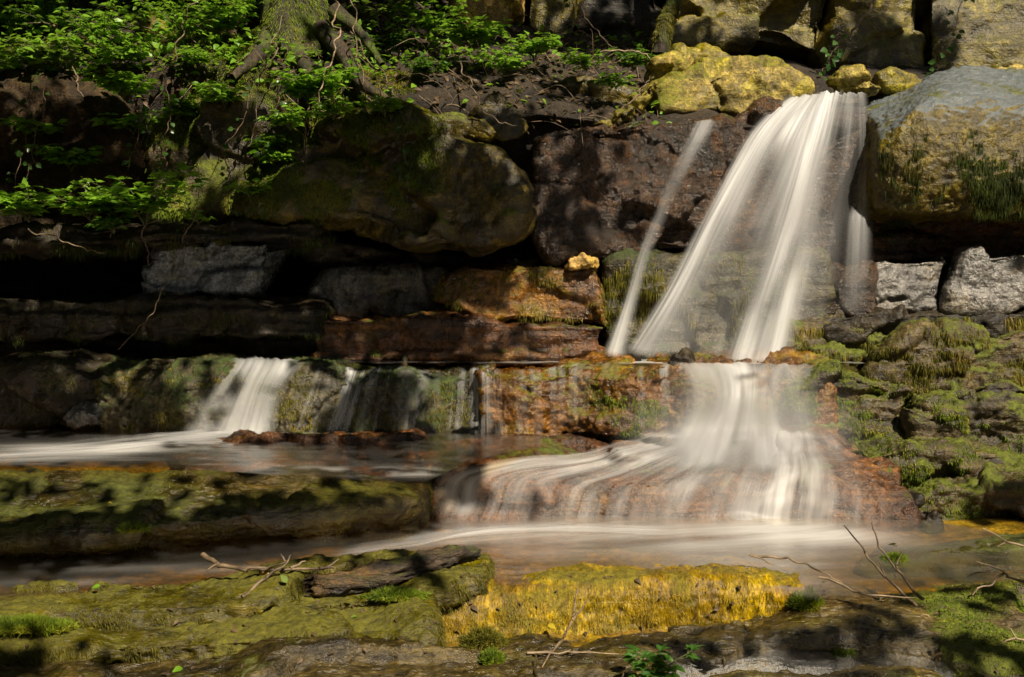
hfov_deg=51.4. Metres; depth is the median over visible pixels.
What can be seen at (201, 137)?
boulder
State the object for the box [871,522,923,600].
twig
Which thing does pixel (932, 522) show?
stone
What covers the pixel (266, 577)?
twig
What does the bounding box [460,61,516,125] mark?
hanging root
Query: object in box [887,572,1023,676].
moss
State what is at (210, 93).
leafy plant
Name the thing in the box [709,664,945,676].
rock slab
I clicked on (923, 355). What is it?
mossy rock
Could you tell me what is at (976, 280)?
rock block
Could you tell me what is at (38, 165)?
hanging vine
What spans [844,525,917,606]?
twig
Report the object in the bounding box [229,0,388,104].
tree
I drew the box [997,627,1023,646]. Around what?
twig
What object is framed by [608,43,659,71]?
leafy plant
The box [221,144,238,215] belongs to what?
hanging vine
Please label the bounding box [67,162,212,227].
leafy plant
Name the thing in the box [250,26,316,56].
leafy plant
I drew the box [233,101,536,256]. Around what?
boulder
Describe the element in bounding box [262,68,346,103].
leafy plant
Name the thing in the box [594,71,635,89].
leafy plant
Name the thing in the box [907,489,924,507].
stone
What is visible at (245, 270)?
rock block
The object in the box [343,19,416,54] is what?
leafy plant
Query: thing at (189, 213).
leafy plant
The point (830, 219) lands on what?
wet rock
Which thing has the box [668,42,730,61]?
stone
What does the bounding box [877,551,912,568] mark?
moss tuft
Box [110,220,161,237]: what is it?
hanging root
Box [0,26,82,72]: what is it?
leafy plant
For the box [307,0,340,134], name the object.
hanging root
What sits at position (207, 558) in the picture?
twig
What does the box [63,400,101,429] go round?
stone
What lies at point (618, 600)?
rock slab
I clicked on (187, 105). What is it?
leafy plant
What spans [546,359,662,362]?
pool water
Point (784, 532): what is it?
pool water
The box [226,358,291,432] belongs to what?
cascade
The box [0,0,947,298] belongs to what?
earth bank
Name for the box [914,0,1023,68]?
cliff block
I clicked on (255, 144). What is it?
leafy plant
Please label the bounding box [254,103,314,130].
leafy plant
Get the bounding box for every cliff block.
[524,0,580,33]
[573,0,661,47]
[661,0,825,60]
[805,0,925,68]
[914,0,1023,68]
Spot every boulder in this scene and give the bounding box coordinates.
[0,68,150,226]
[0,347,118,439]
[144,85,307,225]
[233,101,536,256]
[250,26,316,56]
[434,111,496,144]
[470,91,528,143]
[549,75,640,104]
[640,55,814,116]
[855,65,1023,228]
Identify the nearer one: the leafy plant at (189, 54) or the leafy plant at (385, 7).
the leafy plant at (189, 54)
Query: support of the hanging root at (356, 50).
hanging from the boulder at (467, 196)
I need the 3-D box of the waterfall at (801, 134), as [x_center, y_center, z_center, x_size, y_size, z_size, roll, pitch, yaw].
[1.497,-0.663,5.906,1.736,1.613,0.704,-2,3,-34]
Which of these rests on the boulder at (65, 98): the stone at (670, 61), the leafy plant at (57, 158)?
the leafy plant at (57, 158)
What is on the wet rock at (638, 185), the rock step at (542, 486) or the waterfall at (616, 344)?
the waterfall at (616, 344)
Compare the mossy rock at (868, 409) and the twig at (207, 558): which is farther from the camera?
the mossy rock at (868, 409)
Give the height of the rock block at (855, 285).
0.366 m
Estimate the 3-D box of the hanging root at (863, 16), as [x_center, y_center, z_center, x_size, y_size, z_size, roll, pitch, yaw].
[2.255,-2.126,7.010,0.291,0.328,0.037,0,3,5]
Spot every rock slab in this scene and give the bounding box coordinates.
[0,465,433,568]
[0,549,496,631]
[0,595,447,667]
[0,634,538,676]
[442,547,805,642]
[491,624,749,676]
[667,580,950,661]
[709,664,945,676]
[853,532,1023,579]
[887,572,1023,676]
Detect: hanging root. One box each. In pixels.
[28,228,104,253]
[52,24,83,96]
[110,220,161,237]
[118,214,196,349]
[137,0,199,144]
[141,225,148,265]
[248,15,284,146]
[304,106,310,175]
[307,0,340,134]
[350,0,367,112]
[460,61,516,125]
[576,0,611,46]
[600,49,650,59]
[622,75,650,108]
[832,0,874,40]
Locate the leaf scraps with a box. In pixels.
[0,556,1023,676]
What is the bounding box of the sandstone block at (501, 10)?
[447,0,524,29]
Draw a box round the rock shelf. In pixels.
[163,428,430,479]
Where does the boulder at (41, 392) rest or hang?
on the stream bed
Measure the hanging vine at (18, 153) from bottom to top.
0.669 m
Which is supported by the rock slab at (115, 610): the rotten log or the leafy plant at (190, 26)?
the rotten log
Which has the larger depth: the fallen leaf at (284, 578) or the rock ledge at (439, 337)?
the rock ledge at (439, 337)
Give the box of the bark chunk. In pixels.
[259,570,269,574]
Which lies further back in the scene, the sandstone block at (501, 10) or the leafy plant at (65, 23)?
the sandstone block at (501, 10)
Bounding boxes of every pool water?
[20,432,232,452]
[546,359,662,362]
[673,523,878,543]
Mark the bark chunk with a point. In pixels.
(266, 572)
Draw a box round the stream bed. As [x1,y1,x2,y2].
[0,423,1023,647]
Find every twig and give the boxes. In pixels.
[200,552,338,571]
[241,553,290,597]
[506,588,618,667]
[749,553,841,582]
[819,576,914,597]
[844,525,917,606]
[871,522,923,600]
[968,561,1023,597]
[982,528,1023,546]
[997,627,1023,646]
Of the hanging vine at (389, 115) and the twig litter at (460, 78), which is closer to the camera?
the hanging vine at (389, 115)
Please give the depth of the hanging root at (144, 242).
5.48 m
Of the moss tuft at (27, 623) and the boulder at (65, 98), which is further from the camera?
the boulder at (65, 98)
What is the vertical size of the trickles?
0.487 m
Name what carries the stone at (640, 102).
on the earth bank
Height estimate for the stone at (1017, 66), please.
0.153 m
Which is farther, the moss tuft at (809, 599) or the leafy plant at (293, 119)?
the leafy plant at (293, 119)
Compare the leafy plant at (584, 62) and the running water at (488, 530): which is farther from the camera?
the leafy plant at (584, 62)
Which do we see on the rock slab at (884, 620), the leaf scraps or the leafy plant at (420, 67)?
the leaf scraps
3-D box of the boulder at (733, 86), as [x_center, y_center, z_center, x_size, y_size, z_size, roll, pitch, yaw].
[1.271,-1.493,6.460,1.046,0.452,0.628,0,3,0]
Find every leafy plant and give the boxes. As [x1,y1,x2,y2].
[0,0,66,37]
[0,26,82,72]
[0,115,67,136]
[0,178,58,222]
[2,0,113,37]
[2,32,97,72]
[24,143,103,171]
[41,187,134,223]
[48,0,152,49]
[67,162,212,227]
[79,66,158,100]
[84,212,134,233]
[87,35,149,67]
[90,110,164,134]
[132,0,227,40]
[159,88,201,119]
[168,43,222,69]
[169,0,257,35]
[176,207,215,223]
[190,79,247,107]
[214,0,263,18]
[223,177,274,197]
[242,134,290,150]
[247,148,296,165]
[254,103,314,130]
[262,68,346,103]
[302,97,360,119]
[306,58,371,88]
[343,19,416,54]
[347,0,429,20]
[357,94,404,117]
[390,0,476,38]
[400,52,452,78]
[430,7,511,49]
[475,47,531,74]
[503,31,562,59]
[559,47,612,71]
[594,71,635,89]
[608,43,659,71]
[622,643,703,676]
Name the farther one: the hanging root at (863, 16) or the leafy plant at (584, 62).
the hanging root at (863, 16)
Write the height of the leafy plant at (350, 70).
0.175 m
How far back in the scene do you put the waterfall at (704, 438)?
5.21 m
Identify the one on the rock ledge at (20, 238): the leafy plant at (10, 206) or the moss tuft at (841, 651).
the leafy plant at (10, 206)
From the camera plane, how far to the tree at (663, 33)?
6.84 m
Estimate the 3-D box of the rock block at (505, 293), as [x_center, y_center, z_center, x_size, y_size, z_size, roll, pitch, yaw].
[0.040,-0.236,6.118,1.004,0.455,0.554,0,3,0]
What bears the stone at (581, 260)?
on the rock block at (505, 293)
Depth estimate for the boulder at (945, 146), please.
5.71 m
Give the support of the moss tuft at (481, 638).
on the rock slab at (722, 646)
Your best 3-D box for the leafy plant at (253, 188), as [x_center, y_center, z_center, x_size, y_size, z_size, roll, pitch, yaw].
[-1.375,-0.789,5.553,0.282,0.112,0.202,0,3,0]
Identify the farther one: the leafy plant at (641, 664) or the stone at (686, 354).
the stone at (686, 354)
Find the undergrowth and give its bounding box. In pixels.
[0,0,671,124]
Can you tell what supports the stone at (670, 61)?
on the earth bank
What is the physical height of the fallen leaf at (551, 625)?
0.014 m
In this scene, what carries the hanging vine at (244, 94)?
hanging from the hanging root at (265, 68)
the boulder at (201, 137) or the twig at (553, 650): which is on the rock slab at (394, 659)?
the twig at (553, 650)
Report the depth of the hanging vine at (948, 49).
7.01 m
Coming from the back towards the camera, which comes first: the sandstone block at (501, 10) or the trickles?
the sandstone block at (501, 10)
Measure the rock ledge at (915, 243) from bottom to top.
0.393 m
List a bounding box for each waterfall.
[610,293,631,352]
[641,90,836,359]
[677,362,787,465]
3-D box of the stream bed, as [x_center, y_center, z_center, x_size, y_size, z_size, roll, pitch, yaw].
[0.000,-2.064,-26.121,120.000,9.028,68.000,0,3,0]
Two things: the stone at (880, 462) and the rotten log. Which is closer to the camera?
the rotten log
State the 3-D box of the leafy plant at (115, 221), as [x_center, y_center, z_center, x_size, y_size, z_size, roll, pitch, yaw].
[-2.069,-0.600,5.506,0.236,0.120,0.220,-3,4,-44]
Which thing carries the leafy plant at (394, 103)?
on the boulder at (467, 196)
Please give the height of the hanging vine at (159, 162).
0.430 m
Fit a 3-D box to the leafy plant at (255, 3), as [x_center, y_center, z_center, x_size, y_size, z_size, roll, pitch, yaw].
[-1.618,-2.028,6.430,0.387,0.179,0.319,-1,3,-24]
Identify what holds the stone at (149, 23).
on the earth bank
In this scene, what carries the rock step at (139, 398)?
on the stream bed
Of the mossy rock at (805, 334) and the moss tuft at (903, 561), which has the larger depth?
the mossy rock at (805, 334)
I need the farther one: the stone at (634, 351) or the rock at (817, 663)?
the stone at (634, 351)
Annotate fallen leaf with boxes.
[172,666,182,672]
[280,574,287,582]
[548,623,555,628]
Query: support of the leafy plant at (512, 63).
on the earth bank
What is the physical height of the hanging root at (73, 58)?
0.512 m
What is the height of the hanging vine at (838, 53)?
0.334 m
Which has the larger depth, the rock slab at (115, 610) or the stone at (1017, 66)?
the stone at (1017, 66)
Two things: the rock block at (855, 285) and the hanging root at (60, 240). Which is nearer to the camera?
the hanging root at (60, 240)
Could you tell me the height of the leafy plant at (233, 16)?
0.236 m
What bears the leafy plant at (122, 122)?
on the boulder at (65, 98)
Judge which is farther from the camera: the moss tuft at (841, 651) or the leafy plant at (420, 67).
the leafy plant at (420, 67)
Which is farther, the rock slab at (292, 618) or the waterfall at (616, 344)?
the waterfall at (616, 344)
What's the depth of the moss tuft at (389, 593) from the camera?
3.47 m
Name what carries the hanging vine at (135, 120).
hanging from the hanging root at (169, 64)
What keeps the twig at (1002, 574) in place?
on the moss at (962, 648)
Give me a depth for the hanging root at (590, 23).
6.82 m
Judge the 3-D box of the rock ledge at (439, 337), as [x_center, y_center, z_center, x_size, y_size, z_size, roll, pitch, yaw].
[-0.296,0.008,6.010,1.706,0.352,0.509,0,3,0]
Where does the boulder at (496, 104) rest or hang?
on the earth bank
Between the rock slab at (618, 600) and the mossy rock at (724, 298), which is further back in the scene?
the mossy rock at (724, 298)
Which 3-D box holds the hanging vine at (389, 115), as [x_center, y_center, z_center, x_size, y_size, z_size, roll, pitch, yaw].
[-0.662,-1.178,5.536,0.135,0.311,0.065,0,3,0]
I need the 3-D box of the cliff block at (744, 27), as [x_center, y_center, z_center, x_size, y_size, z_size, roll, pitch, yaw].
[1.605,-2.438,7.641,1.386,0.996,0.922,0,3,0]
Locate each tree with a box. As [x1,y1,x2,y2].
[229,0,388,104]
[651,0,680,54]
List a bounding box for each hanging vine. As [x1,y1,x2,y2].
[6,72,39,193]
[20,77,50,200]
[121,92,148,168]
[155,85,178,165]
[176,77,254,231]
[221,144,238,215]
[256,80,288,155]
[359,39,411,203]
[372,82,397,141]
[561,0,579,37]
[819,34,846,79]
[925,0,974,76]
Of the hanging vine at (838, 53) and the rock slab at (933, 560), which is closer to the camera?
the rock slab at (933, 560)
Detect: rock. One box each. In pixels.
[525,118,727,266]
[596,246,835,358]
[669,649,956,676]
[711,96,879,265]
[755,309,886,369]
[778,359,911,441]
[850,435,1023,487]
[860,317,1023,399]
[898,379,1023,444]
[907,459,1023,520]
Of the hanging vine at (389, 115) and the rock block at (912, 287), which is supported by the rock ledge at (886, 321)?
the rock block at (912, 287)
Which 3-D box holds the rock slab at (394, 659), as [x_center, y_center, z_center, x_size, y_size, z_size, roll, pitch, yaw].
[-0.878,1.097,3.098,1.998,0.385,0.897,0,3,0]
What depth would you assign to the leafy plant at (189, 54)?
6.00 m
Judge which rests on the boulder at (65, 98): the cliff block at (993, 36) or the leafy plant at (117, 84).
the leafy plant at (117, 84)
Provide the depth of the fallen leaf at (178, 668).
3.13 m
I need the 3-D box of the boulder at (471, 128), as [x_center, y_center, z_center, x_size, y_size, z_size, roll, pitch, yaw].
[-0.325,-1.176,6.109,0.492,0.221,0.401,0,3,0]
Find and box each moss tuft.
[0,610,82,636]
[114,519,151,534]
[356,585,434,602]
[455,623,510,649]
[476,645,507,665]
[784,586,826,611]
[832,647,857,654]
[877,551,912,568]
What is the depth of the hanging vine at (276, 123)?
5.55 m
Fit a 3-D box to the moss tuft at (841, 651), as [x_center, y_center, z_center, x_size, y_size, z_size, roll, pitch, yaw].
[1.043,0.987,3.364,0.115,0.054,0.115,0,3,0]
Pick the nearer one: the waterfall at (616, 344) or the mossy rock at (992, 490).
the mossy rock at (992, 490)
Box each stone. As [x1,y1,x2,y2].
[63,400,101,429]
[140,11,167,35]
[564,252,598,270]
[592,105,634,127]
[617,341,642,363]
[626,81,657,114]
[643,50,693,83]
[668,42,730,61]
[668,347,695,365]
[825,64,880,98]
[870,66,921,97]
[873,460,894,477]
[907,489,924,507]
[919,509,944,534]
[996,63,1023,68]
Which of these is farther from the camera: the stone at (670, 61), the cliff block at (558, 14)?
the cliff block at (558, 14)
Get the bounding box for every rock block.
[140,241,286,298]
[305,260,449,318]
[430,262,608,325]
[825,260,878,317]
[873,257,946,313]
[934,244,1023,316]
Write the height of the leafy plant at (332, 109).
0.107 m
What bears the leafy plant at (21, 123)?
on the boulder at (65, 98)
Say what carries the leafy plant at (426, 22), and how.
on the earth bank
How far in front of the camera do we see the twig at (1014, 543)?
4.04 m
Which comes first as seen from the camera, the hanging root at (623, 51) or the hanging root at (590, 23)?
the hanging root at (623, 51)
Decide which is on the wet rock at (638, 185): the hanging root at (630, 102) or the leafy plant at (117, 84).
the hanging root at (630, 102)
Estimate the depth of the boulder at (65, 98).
5.83 m
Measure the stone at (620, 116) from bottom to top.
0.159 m
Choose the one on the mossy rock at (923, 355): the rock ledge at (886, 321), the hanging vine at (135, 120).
the rock ledge at (886, 321)
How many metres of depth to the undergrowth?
6.28 m
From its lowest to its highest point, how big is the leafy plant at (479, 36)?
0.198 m
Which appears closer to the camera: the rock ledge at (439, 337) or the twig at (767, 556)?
the twig at (767, 556)
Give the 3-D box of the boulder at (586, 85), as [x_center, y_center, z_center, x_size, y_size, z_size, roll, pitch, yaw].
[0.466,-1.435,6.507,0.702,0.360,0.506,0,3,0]
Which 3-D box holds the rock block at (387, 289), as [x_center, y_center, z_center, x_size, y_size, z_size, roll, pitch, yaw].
[-0.704,-0.274,6.236,0.954,0.362,0.488,0,3,0]
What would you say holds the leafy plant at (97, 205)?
on the rock ledge at (20, 238)
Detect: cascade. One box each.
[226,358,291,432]
[452,430,825,523]
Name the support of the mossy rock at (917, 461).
on the stream bed
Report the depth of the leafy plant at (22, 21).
6.35 m
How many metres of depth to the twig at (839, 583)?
3.57 m
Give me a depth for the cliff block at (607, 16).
7.25 m
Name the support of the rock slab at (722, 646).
on the stream bed
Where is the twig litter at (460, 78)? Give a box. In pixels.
[1,0,669,150]
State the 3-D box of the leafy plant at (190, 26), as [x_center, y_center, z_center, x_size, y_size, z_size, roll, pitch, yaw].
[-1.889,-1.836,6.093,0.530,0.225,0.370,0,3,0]
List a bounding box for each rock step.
[93,351,497,455]
[415,424,921,533]
[474,345,838,445]
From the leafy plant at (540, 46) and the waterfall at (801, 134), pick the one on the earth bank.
the leafy plant at (540, 46)
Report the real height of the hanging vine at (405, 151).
0.967 m
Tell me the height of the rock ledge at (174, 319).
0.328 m
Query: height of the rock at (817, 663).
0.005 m
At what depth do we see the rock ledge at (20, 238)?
5.65 m
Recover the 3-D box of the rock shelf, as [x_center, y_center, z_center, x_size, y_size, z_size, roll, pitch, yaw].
[-1.039,0.647,5.093,1.280,0.409,0.756,0,3,0]
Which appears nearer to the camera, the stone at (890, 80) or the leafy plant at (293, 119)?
the leafy plant at (293, 119)
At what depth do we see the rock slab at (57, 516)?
4.33 m
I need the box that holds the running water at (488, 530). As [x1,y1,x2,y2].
[162,432,563,538]
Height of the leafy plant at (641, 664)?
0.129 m
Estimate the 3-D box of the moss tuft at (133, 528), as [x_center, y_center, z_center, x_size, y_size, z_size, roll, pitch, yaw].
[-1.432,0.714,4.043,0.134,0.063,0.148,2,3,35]
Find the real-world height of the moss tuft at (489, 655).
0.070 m
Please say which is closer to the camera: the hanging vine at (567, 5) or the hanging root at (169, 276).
the hanging root at (169, 276)
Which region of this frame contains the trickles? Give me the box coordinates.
[342,364,667,425]
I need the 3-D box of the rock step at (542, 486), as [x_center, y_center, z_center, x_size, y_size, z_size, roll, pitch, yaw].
[0.678,0.800,5.243,2.426,0.726,1.070,0,3,0]
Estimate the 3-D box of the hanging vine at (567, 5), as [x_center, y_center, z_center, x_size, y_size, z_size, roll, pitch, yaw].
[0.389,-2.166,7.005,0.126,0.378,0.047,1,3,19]
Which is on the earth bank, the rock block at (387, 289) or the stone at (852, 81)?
the stone at (852, 81)
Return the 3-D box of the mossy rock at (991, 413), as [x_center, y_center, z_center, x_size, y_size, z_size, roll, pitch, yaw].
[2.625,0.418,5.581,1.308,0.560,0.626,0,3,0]
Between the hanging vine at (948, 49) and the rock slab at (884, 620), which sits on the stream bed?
the rock slab at (884, 620)
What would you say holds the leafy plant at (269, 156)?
on the boulder at (467, 196)
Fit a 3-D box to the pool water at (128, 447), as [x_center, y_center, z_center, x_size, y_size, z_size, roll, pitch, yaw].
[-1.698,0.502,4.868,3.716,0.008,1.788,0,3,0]
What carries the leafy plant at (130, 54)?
on the boulder at (65, 98)
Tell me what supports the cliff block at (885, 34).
on the earth bank
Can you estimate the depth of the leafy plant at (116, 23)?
6.09 m
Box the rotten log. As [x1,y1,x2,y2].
[301,545,481,597]
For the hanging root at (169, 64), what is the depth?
5.79 m
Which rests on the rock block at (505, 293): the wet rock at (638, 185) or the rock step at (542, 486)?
the wet rock at (638, 185)
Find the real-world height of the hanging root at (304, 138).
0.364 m
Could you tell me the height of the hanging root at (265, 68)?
0.806 m
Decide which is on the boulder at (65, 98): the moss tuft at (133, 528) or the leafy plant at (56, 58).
the leafy plant at (56, 58)
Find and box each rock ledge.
[0,215,338,264]
[0,291,336,348]
[309,309,606,367]
[822,304,1023,344]
[857,220,1023,263]

